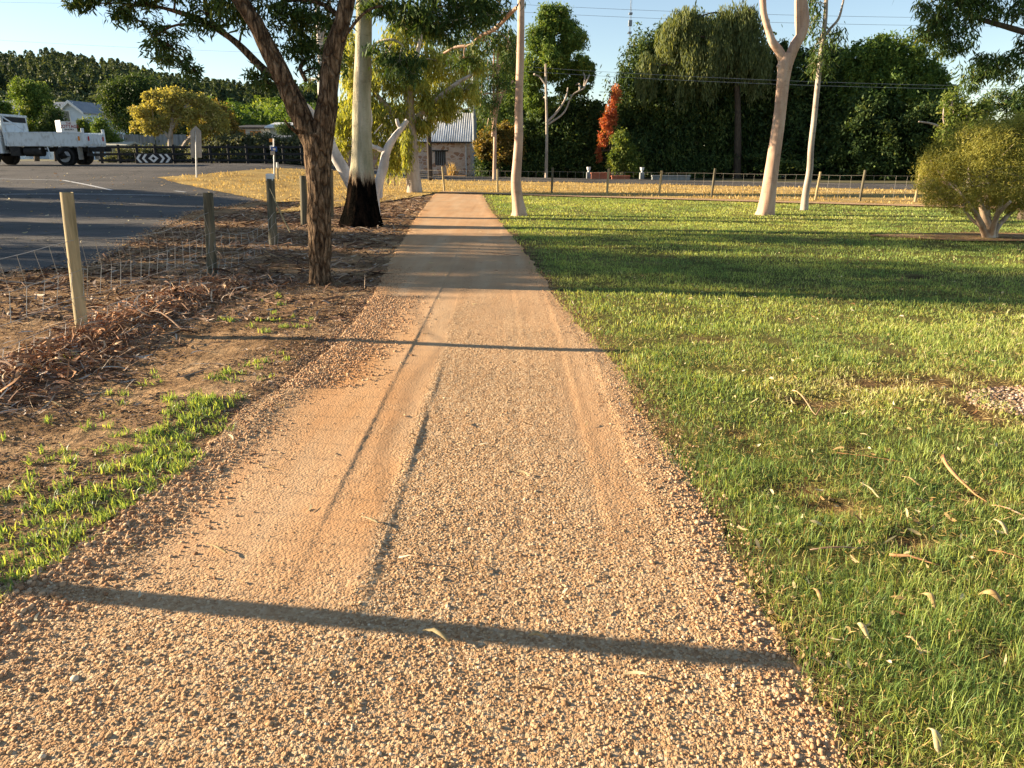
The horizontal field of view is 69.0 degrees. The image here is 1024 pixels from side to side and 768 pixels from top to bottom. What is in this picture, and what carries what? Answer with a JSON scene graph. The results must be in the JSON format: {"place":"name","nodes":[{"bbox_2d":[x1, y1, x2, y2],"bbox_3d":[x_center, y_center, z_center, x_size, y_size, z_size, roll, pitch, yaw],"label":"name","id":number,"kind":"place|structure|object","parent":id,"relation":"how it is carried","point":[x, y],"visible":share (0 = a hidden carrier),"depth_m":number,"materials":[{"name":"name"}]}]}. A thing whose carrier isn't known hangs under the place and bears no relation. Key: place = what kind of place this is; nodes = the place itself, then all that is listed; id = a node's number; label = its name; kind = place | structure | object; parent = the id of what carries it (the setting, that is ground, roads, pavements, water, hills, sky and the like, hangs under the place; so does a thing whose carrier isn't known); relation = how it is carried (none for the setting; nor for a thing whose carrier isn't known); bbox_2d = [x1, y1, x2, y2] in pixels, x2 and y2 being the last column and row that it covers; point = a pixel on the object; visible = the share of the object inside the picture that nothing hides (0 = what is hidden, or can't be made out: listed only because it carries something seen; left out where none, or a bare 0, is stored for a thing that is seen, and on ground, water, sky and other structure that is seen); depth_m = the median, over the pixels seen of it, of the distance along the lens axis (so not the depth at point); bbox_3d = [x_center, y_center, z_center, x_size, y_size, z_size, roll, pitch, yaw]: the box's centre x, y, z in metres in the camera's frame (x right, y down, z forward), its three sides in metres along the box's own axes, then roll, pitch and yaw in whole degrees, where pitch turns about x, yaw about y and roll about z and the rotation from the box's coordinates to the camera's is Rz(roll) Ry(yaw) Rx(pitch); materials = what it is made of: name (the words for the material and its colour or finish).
{"place":"outdoors","nodes":[
{"label":"outdoors","id":0,"kind":"place"},
{"bbox_2d":[0,161,377,271],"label":"road","id":1,"kind":"structure","parent":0,"point":[101,218],"depth_m":22.20,"materials":[{"name":"grey asphalt"}]},
{"bbox_2d":[0,114,111,165],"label":"tipper truck","id":2,"kind":"object","parent":1,"relation":"on","point":[18,139],"visible":0.99,"depth_m":38.65,"materials":[{"name":"white paint"}]},
{"bbox_2d":[0,199,263,274],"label":"shoulder gravel","id":3,"kind":"structure","parent":1,"relation":"on","point":[186,216],"depth_m":14.53,"materials":[{"name":"brown gravel"}]},
{"bbox_2d":[135,153,172,163],"bbox_3d":[-21.002,-13.091,43.709,2.150,0.848,0.101,0,17,0],"label":"chevron board","id":4,"kind":"object","parent":1,"relation":"on","point":[140,158],"visible":0.95,"depth_m":43.62,"materials":[{"name":"black paint"}]},
{"bbox_2d":[98,144,303,163],"bbox_3d":[-17.991,-13.704,44.414,13.372,1.100,0.170,0,17,0],"label":"rail fence","id":5,"kind":"object","parent":1,"relation":"on","point":[193,160],"visible":0.73,"depth_m":44.34,"materials":[{"name":"black paint"}]},
{"bbox_2d":[0,165,465,586],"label":"verge","id":6,"kind":"structure","parent":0,"point":[74,437],"depth_m":5.94,"materials":[{"name":"soil"}]},
{"bbox_2d":[0,267,306,422],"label":"twig litter","id":7,"kind":"object","parent":6,"relation":"on","point":[38,388],"visible":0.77,"depth_m":6.28,"materials":[{"name":"brown plant"}]},
{"bbox_2d":[149,311,185,329],"bbox_3d":[-3.364,-0.636,7.190,0.842,0.117,0.039,15,23,40],"label":"stick","id":8,"kind":"object","parent":7,"relation":"on","point":[173,321],"visible":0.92,"depth_m":7.08,"materials":[{"name":"brown wood"}]},
{"bbox_2d":[0,292,313,604],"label":"verge tufts","id":9,"kind":"object","parent":6,"relation":"on","point":[140,459],"visible":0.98,"depth_m":3.87,"materials":[{"name":"green plant"}]},
{"bbox_2d":[0,170,333,365],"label":"wire fence","id":10,"kind":"object","parent":6,"relation":"on","point":[76,275],"visible":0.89,"depth_m":7.49,"materials":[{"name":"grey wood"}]},
{"bbox_2d":[0,277,381,585],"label":"leaf crumbs","id":11,"kind":"object","parent":6,"relation":"on","point":[42,486],"visible":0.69,"depth_m":5.19,"materials":[{"name":"brown plant"}]},
{"bbox_2d":[0,194,431,322],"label":"bark litter","id":12,"kind":"object","parent":6,"relation":"on","point":[287,238],"visible":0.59,"depth_m":11.12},
{"bbox_2d":[269,188,290,231],"bbox_3d":[-3.994,-2.977,12.773,0.413,0.727,0.060,9,20,28],"label":"leaning stick","id":13,"kind":"object","parent":6,"relation":"on","point":[280,212],"visible":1,"depth_m":12.76,"materials":[{"name":"brown wood"}]},
{"bbox_2d":[0,192,933,767],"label":"path","id":14,"kind":"structure","parent":0,"point":[444,226],"depth_m":2.91,"materials":[{"name":"beige gravel"}]},
{"bbox_2d":[422,627,449,642],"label":"dead leaf","id":15,"kind":"object","parent":14,"relation":"on","point":[438,632],"visible":1,"depth_m":2.53,"materials":[{"name":"beige plant"}]},
{"bbox_2d":[1,159,1015,189],"bbox_3d":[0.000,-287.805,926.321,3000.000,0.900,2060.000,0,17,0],"label":"ground","id":16,"kind":"structure","parent":0,"point":[783,179],"depth_m":45.55,"materials":[{"name":"brown soil"}]},
{"bbox_2d":[0,96,16,114],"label":"leafy tree","id":17,"kind":"object","parent":16,"relation":"on","point":[6,107],"visible":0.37,"depth_m":53.51,"materials":[{"name":"green plant"}]},
{"bbox_2d":[10,101,48,158],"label":"house","id":18,"kind":"structure","parent":16,"relation":"on","point":[32,157],"depth_m":81.42,"materials":[{"name":"white paint"}]},
{"bbox_2d":[5,75,68,160],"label":"leafy tree","id":19,"kind":"object","parent":16,"relation":"on","point":[29,98],"visible":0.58,"depth_m":57.38,"materials":[{"name":"green plant"}]},
{"bbox_2d":[33,101,67,160],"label":"leafy tree","id":20,"kind":"object","parent":16,"relation":"on","point":[46,121],"visible":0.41,"depth_m":54.24,"materials":[{"name":"green plant"}]},
{"bbox_2d":[48,102,64,159],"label":"cottage wing","id":21,"kind":"structure","parent":16,"relation":"on","point":[52,153],"depth_m":76.57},
{"bbox_2d":[55,120,78,131],"bbox_3d":[-29.777,-16.274,50.158,1.140,2.783,1.349,-13,22,-36],"label":"shop sign","id":22,"kind":"object","parent":16,"relation":"on","point":[65,126],"visible":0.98,"depth_m":49.43,"materials":[{"name":"white paint"}]},
{"bbox_2d":[60,100,105,159],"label":"cottage","id":23,"kind":"structure","parent":16,"relation":"on","point":[75,110],"depth_m":73.53,"materials":[{"name":"white paint"}]},
{"bbox_2d":[62,110,70,120],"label":"window","id":24,"kind":"structure","parent":23,"relation":"in","point":[68,116],"depth_m":73.38,"materials":[{"name":"white paint"}]},
{"bbox_2d":[76,113,94,132],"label":"round shrub","id":25,"kind":"object","parent":16,"relation":"on","point":[83,123],"visible":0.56,"depth_m":52.75,"materials":[{"name":"green plant"}]},
{"bbox_2d":[88,114,126,158],"bbox_3d":[-28.532,-17.205,52.325,2.702,3.327,2.123,0,17,0],"label":"round shrub","id":26,"kind":"object","parent":16,"relation":"on","point":[98,125],"visible":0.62,"depth_m":51.81,"materials":[{"name":"green plant"}]},
{"bbox_2d":[106,142,144,161],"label":"cream shed","id":27,"kind":"structure","parent":16,"relation":"on","point":[122,144],"depth_m":51.62,"materials":[{"name":"beige metal"}]},
{"bbox_2d":[93,69,168,140],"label":"leafy tree","id":28,"kind":"object","parent":16,"relation":"on","point":[119,95],"visible":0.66,"depth_m":58.96,"materials":[{"name":"green plant"}]},
{"bbox_2d":[98,140,205,162],"bbox_3d":[-22.851,-14.710,47.697,7.289,1.812,2.643,0,17,0],"label":"hedge","id":29,"kind":"object","parent":16,"relation":"on","point":[150,150],"visible":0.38,"depth_m":47.42,"materials":[{"name":"green plant"}]},
{"bbox_2d":[117,134,214,158],"bbox_3d":[-26.100,-18.116,57.216,9.634,2.094,0.060,0,17,0],"label":"sheet fence","id":30,"kind":"object","parent":16,"relation":"on","point":[178,139],"visible":0.13,"depth_m":57.01,"materials":[{"name":"grey metal"}]},
{"bbox_2d":[126,85,232,150],"bbox_3d":[-20.999,-16.422,47.272,6.646,4.840,2.297,0,17,0],"label":"yellow tree","id":31,"kind":"object","parent":16,"relation":"on","point":[166,104],"visible":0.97,"depth_m":46.75,"materials":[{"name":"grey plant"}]},
{"bbox_2d":[190,126,201,176],"bbox_3d":[-13.076,-9.570,30.912,0.555,2.181,0.099,-1,17,-5],"label":"road sign","id":32,"kind":"object","parent":16,"relation":"on","point":[196,142],"visible":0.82,"depth_m":30.81,"materials":[{"name":"metal"}]},
{"bbox_2d":[186,98,245,144],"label":"leafy tree","id":33,"kind":"object","parent":16,"relation":"on","point":[233,123],"visible":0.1,"depth_m":48.89,"materials":[{"name":"green plant"}]},
{"bbox_2d":[59,0,382,285],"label":"gum tree","id":34,"kind":"object","parent":16,"relation":"on","point":[315,133],"visible":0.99,"depth_m":8.96,"materials":[{"name":"brown plant"}]},
{"bbox_2d":[236,125,269,134],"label":"shop building","id":35,"kind":"structure","parent":16,"relation":"on","point":[250,128],"depth_m":62.50,"materials":[{"name":"white paint"}]},
{"bbox_2d":[184,129,332,165],"bbox_3d":[-15.839,-14.816,46.769,10.084,2.874,3.254,0,17,0],"label":"hedge","id":36,"kind":"object","parent":16,"relation":"on","point":[259,138],"visible":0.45,"depth_m":46.18,"materials":[{"name":"green plant"}]},
{"bbox_2d":[269,139,276,177],"bbox_3d":[-10.692,-10.090,33.522,0.348,1.821,0.130,0,17,0],"label":"street sign","id":37,"kind":"object","parent":16,"relation":"on","point":[273,148],"visible":0.89,"depth_m":33.36,"materials":[{"name":"metal"}]},
{"bbox_2d":[264,122,292,134],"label":"verandah shed","id":38,"kind":"structure","parent":16,"relation":"on","point":[270,126],"depth_m":59.70,"materials":[{"name":"white paint"}]},
{"bbox_2d":[272,122,294,134],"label":"round shrub","id":39,"kind":"object","parent":16,"relation":"on","point":[284,128],"visible":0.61,"depth_m":54.57,"materials":[{"name":"green plant"}]},
{"bbox_2d":[300,2,408,214],"bbox_3d":[-4.440,-7.570,17.998,3.153,7.188,2.839,12,21,34],"label":"gum tree","id":40,"kind":"object","parent":16,"relation":"on","point":[341,165],"visible":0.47,"depth_m":18.60,"materials":[{"name":"white plant"}]},
{"bbox_2d":[331,113,472,175],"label":"stone building","id":41,"kind":"structure","parent":16,"relation":"on","point":[452,144],"depth_m":53.68,"materials":[{"name":"stone"}]},
{"bbox_2d":[435,152,445,164],"bbox_3d":[-5.156,-16.266,53.697,0.806,0.940,0.080,0,17,0],"label":"window","id":42,"kind":"structure","parent":41,"relation":"in","point":[440,157],"depth_m":53.68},
{"bbox_2d":[334,14,490,192],"bbox_3d":[-4.050,-10.952,29.315,6.422,6.914,3.852,0,17,0],"label":"gum tree","id":43,"kind":"object","parent":16,"relation":"on","point":[437,105],"visible":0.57,"depth_m":28.96,"materials":[{"name":"green plant"}]},
{"bbox_2d":[424,43,432,180],"bbox_3d":[-4.603,-15.272,40.804,0.283,8.443,0.283,0,17,0],"label":"utility pole","id":44,"kind":"object","parent":16,"relation":"on","point":[429,162],"visible":0.3,"depth_m":41.52,"materials":[{"name":"wood"}]},
{"bbox_2d":[338,0,525,227],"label":"gum tree","id":45,"kind":"object","parent":16,"relation":"on","point":[427,18],"visible":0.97,"depth_m":15.28,"materials":[{"name":"beige plant"}]},
{"bbox_2d":[446,163,460,174],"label":"tall dry grass","id":46,"kind":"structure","parent":16,"relation":"on","point":[451,167],"depth_m":52.37,"materials":[{"name":"yellow plant"}]},
{"bbox_2d":[431,33,499,128],"bbox_3d":[-3.739,-21.039,56.109,5.458,10.185,3.679,-5,18,-17],"label":"tall gum","id":47,"kind":"object","parent":16,"relation":"on","point":[458,76],"visible":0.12,"depth_m":55.48,"materials":[{"name":"green plant"}]},
{"bbox_2d":[460,32,476,175],"bbox_3d":[-2.646,-19.419,52.080,2.000,9.643,0.330,0,17,0],"label":"utility pole","id":48,"kind":"object","parent":16,"relation":"on","point":[474,129],"visible":0.16,"depth_m":52.43,"materials":[{"name":"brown wood"}]},
{"bbox_2d":[470,25,524,178],"bbox_3d":[-0.904,-16.314,43.093,3.068,8.915,2.626,-6,18,-19],"label":"tall gum","id":49,"kind":"object","parent":16,"relation":"on","point":[496,102],"visible":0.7,"depth_m":42.68,"materials":[{"name":"green plant"}]},
{"bbox_2d":[472,119,526,176],"bbox_3d":[-0.845,-15.314,48.558,3.666,3.761,2.570,0,17,0],"label":"brown bush","id":50,"kind":"object","parent":16,"relation":"on","point":[483,145],"visible":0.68,"depth_m":48.00,"materials":[{"name":"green plant"}]},
{"bbox_2d":[470,26,544,136],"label":"leafy tree","id":51,"kind":"object","parent":16,"relation":"on","point":[505,106],"visible":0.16,"depth_m":66.49,"materials":[{"name":"green plant"}]},
{"bbox_2d":[472,149,556,177],"bbox_3d":[0.163,-14.791,49.914,5.923,2.990,3.041,0,17,0],"label":"dark hedge","id":52,"kind":"object","parent":16,"relation":"on","point":[484,168],"visible":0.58,"depth_m":49.30,"materials":[{"name":"green plant"}]},
{"bbox_2d":[502,93,622,177],"bbox_3d":[3.408,-16.691,50.351,8.690,6.295,5.609,0,17,0],"label":"garden hedge","id":53,"kind":"object","parent":16,"relation":"on","point":[573,141],"visible":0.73,"depth_m":49.21,"materials":[{"name":"green plant"}]},
{"bbox_2d":[523,0,601,177],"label":"tall gum","id":54,"kind":"object","parent":16,"relation":"on","point":[549,51],"visible":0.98,"depth_m":46.96,"materials":[{"name":"green plant"}]},
{"bbox_2d":[590,172,610,178],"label":"garden wall","id":55,"kind":"structure","parent":16,"relation":"on","point":[595,175],"depth_m":44.70,"materials":[{"name":"red brick"}]},
{"bbox_2d":[595,83,622,178],"bbox_3d":[6.087,-16.045,47.381,1.658,5.842,1.297,-5,18,-15],"label":"red shrub","id":56,"kind":"object","parent":16,"relation":"on","point":[610,115],"visible":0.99,"depth_m":47.05,"materials":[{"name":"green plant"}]},
{"bbox_2d":[611,175,630,178],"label":"garden wall","id":57,"kind":"structure","parent":16,"relation":"on","point":[620,176],"depth_m":44.25,"materials":[{"name":"red brick"}]},
{"bbox_2d":[605,127,646,178],"bbox_3d":[7.184,-14.487,46.839,2.719,3.195,1.826,0,17,0],"label":"green shrub","id":58,"kind":"object","parent":16,"relation":"on","point":[621,155],"visible":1,"depth_m":46.54,"materials":[{"name":"green plant"}]},
{"bbox_2d":[651,175,690,179],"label":"garden wall","id":59,"kind":"structure","parent":16,"relation":"on","point":[674,177],"depth_m":43.75,"materials":[{"name":"grey concrete"}]},
{"bbox_2d":[600,7,774,177],"bbox_3d":[12.582,-18.816,50.589,13.373,12.240,8.523,0,17,0],"label":"pepper tree","id":60,"kind":"object","parent":16,"relation":"on","point":[659,143],"visible":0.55,"depth_m":49.32,"materials":[{"name":"green plant"}]},
{"bbox_2d":[384,166,1023,201],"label":"wire fence","id":61,"kind":"object","parent":16,"relation":"on","point":[713,181],"visible":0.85,"depth_m":26.92,"materials":[{"name":"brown metal"}]},
{"bbox_2d":[634,0,775,177],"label":"willow tree","id":62,"kind":"object","parent":16,"relation":"on","point":[717,54],"visible":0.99,"depth_m":46.39,"materials":[{"name":"green plant"}]},
{"bbox_2d":[414,31,1003,157],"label":"leafy tree","id":63,"kind":"object","parent":16,"relation":"on","point":[775,33],"depth_m":69.44,"materials":[{"name":"green plant"}]},
{"bbox_2d":[725,24,864,178],"bbox_3d":[19.557,-17.728,48.647,11.327,10.814,7.764,0,17,0],"label":"leafy tree","id":64,"kind":"object","parent":16,"relation":"on","point":[794,153],"visible":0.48,"depth_m":47.61,"materials":[{"name":"green plant"}]},
{"bbox_2d":[821,28,960,123],"bbox_3d":[23.988,-17.529,47.026,8.924,8.966,5.634,0,17,0],"label":"leafy tree","id":65,"kind":"object","parent":16,"relation":"on","point":[880,59],"visible":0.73,"depth_m":45.32,"materials":[{"name":"green plant"}]},
{"bbox_2d":[814,84,973,180],"bbox_3d":[24.175,-15.247,46.415,9.860,6.685,6.889,0,17,0],"label":"leafy tree","id":66,"kind":"object","parent":16,"relation":"on","point":[879,146],"visible":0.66,"depth_m":45.38,"materials":[{"name":"green plant"}]},
{"bbox_2d":[919,83,1002,182],"bbox_3d":[25.028,-14.036,41.836,4.101,5.337,2.637,9,19,26],"label":"sparse tree","id":67,"kind":"object","parent":16,"relation":"on","point":[963,108],"visible":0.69,"depth_m":41.20,"materials":[{"name":"green plant"}]},
{"bbox_2d":[940,105,1023,180],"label":"leafy tree","id":68,"kind":"object","parent":16,"relation":"on","point":[991,139],"visible":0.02,"depth_m":43.66,"materials":[{"name":"green plant"}]},
{"bbox_2d":[975,83,1023,123],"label":"sparse tree","id":69,"kind":"object","parent":16,"relation":"on","point":[1003,95],"visible":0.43,"depth_m":55.87,"materials":[{"name":"green plant"}]},
{"bbox_2d":[0,0,1023,140],"label":"sky","id":70,"kind":"structure","parent":0,"point":[31,22],"materials":[{"name":"blue"}]},
{"bbox_2d":[158,167,1016,212],"bbox_3d":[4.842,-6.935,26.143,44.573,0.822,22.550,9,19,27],"label":"dry grass","id":71,"kind":"structure","parent":0,"point":[602,192],"depth_m":30.54,"materials":[{"name":"yellow plant"}]},
{"bbox_2d":[385,3,926,25],"bbox_3d":[17.331,-26.574,53.513,54.505,2.444,0.021,2,17,6],"label":"power line","id":72,"kind":"object","parent":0,"point":[660,18],"visible":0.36,"depth_m":54.25,"materials":[{"name":"black metal"}]},
{"bbox_2d":[374,171,1014,189],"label":"road","id":73,"kind":"structure","parent":0,"point":[739,183],"depth_m":39.66,"materials":[{"name":"grey asphalt"}]},
{"bbox_2d":[501,3,914,17],"bbox_3d":[17.278,-27.061,53.361,54.348,2.443,0.021,2,17,6],"label":"power line","id":74,"kind":"object","parent":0,"point":[709,12],"visible":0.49,"depth_m":53.80,"materials":[{"name":"black metal"}]},
{"bbox_2d":[441,191,1018,208],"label":"side path","id":75,"kind":"structure","parent":0,"point":[695,199],"depth_m":25.42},
{"bbox_2d":[483,194,1023,767],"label":"lawn","id":76,"kind":"structure","parent":0,"point":[845,504],"depth_m":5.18,"materials":[{"name":"green plant"}]},
{"bbox_2d":[442,0,526,215],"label":"gum tree","id":77,"kind":"object","parent":76,"relation":"on","point":[518,207],"visible":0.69,"depth_m":19.12,"materials":[{"name":"beige plant"}]},
{"bbox_2d":[522,224,1023,668],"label":"fallen leaves","id":78,"kind":"object","parent":76,"relation":"on","point":[856,561],"visible":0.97,"depth_m":3.48,"materials":[{"name":"beige plant"}]},
{"bbox_2d":[754,0,809,215],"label":"gum tree","id":79,"kind":"object","parent":76,"relation":"on","point":[767,202],"visible":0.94,"depth_m":18.66,"materials":[{"name":"beige plant"}]},
{"bbox_2d":[549,283,1023,767],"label":"lawn thatch","id":80,"kind":"object","parent":76,"relation":"on","point":[910,631],"visible":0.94,"depth_m":3.40,"materials":[{"name":"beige plant"}]},
{"bbox_2d":[810,588,822,603],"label":"dead leaf","id":81,"kind":"object","parent":76,"relation":"on","point":[818,592],"visible":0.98,"depth_m":2.75,"materials":[{"name":"beige plant"}]},
{"bbox_2d":[794,0,848,209],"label":"gum tree","id":82,"kind":"object","parent":76,"relation":"on","point":[820,57],"visible":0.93,"depth_m":20.02,"materials":[{"name":"grey plant"}]},
{"bbox_2d":[810,546,862,549],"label":"twig","id":83,"kind":"object","parent":76,"relation":"on","point":[836,547],"visible":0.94,"depth_m":3.08,"materials":[{"name":"beige wood"}]},
{"bbox_2d":[857,622,870,640],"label":"dead leaf","id":84,"kind":"object","parent":76,"relation":"on","point":[863,627],"visible":0.99,"depth_m":2.54,"materials":[{"name":"beige plant"}]},
{"bbox_2d":[889,553,940,565],"bbox_3d":[1.619,0.702,2.995,0.185,0.020,0.016,8,19,23],"label":"bark strip","id":85,"kind":"object","parent":76,"relation":"on","point":[902,555],"visible":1,"depth_m":3.00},
{"bbox_2d":[917,592,935,607],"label":"dead leaf","id":86,"kind":"object","parent":76,"relation":"on","point":[932,597],"visible":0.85,"depth_m":2.70,"materials":[{"name":"beige plant"}]},
{"bbox_2d":[925,728,941,752],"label":"dead leaf","id":87,"kind":"object","parent":76,"relation":"on","point":[937,747],"visible":0.99,"depth_m":2.06,"materials":[{"name":"beige plant"}]},
{"bbox_2d":[870,232,1023,240],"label":"bare soil ring","id":88,"kind":"object","parent":76,"relation":"on","point":[974,236],"visible":0.95,"depth_m":14.42,"materials":[{"name":"brown soil"}]},
{"bbox_2d":[907,106,1023,237],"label":"round bush","id":89,"kind":"object","parent":88,"relation":"on","point":[999,150],"visible":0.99,"depth_m":13.66,"materials":[{"name":"green plant"}]},
{"bbox_2d":[893,0,1023,219],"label":"gum tree","id":90,"kind":"object","parent":76,"relation":"on","point":[994,69],"visible":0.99,"depth_m":16.90,"materials":[{"name":"green plant"}]},
{"bbox_2d":[941,454,986,501],"bbox_3d":[2.255,0.457,3.770,0.080,0.042,0.557,3,18,10],"label":"bark strip","id":91,"kind":"object","parent":76,"relation":"on","point":[945,462],"visible":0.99,"depth_m":3.73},
{"bbox_2d":[979,589,1004,605],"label":"dead leaf","id":92,"kind":"object","parent":76,"relation":"on","point":[994,593],"visible":0.97,"depth_m":2.72,"materials":[{"name":"beige plant"}]},
{"bbox_2d":[964,384,1023,415],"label":"pale gravel patch","id":93,"kind":"object","parent":76,"relation":"on","point":[1009,397],"visible":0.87,"depth_m":5.07,"materials":[{"name":"beige gravel"}]},
{"bbox_2d":[993,518,1008,534],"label":"dead leaf","id":94,"kind":"object","parent":76,"relation":"on","point":[1003,526],"visible":1,"depth_m":3.24,"materials":[{"name":"beige plant"}]},
{"bbox_2d":[525,71,1006,89],"bbox_3d":[16.520,-17.180,41.884,37.900,1.451,0.015,1,17,4],"label":"power line","id":95,"kind":"object","parent":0,"point":[761,83],"visible":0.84,"depth_m":42.15,"materials":[{"name":"black metal"}]},
{"bbox_2d":[535,67,1020,86],"bbox_3d":[16.656,-17.521,42.196,38.204,1.578,0.015,1,17,4],"label":"power line","id":96,"kind":"object","parent":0,"point":[759,79],"visible":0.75,"depth_m":42.46,"materials":[{"name":"black metal"}]},
{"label":"hill","id":97,"kind":"structure","parent":0,"visible":0},
{"bbox_2d":[0,87,193,144],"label":"forest","id":98,"kind":"object","parent":97,"relation":"on","point":[66,95],"visible":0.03,"depth_m":130.01,"materials":[{"name":"green plant"}]},
{"bbox_2d":[0,47,317,105],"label":"pine forest","id":99,"kind":"object","parent":97,"relation":"on","point":[68,71],"visible":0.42,"depth_m":152.95,"materials":[{"name":"green plant"}]},
{"bbox_2d":[181,95,403,135],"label":"scrub forest","id":100,"kind":"object","parent":97,"relation":"on","point":[261,111],"visible":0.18,"depth_m":107.26,"materials":[{"name":"green plant"}]},
{"bbox_2d":[628,2,632,59],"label":"radio mast","id":101,"kind":"object","parent":97,"relation":"on","point":[630,24],"visible":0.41,"depth_m":190.78,"materials":[{"name":"grey metal"}]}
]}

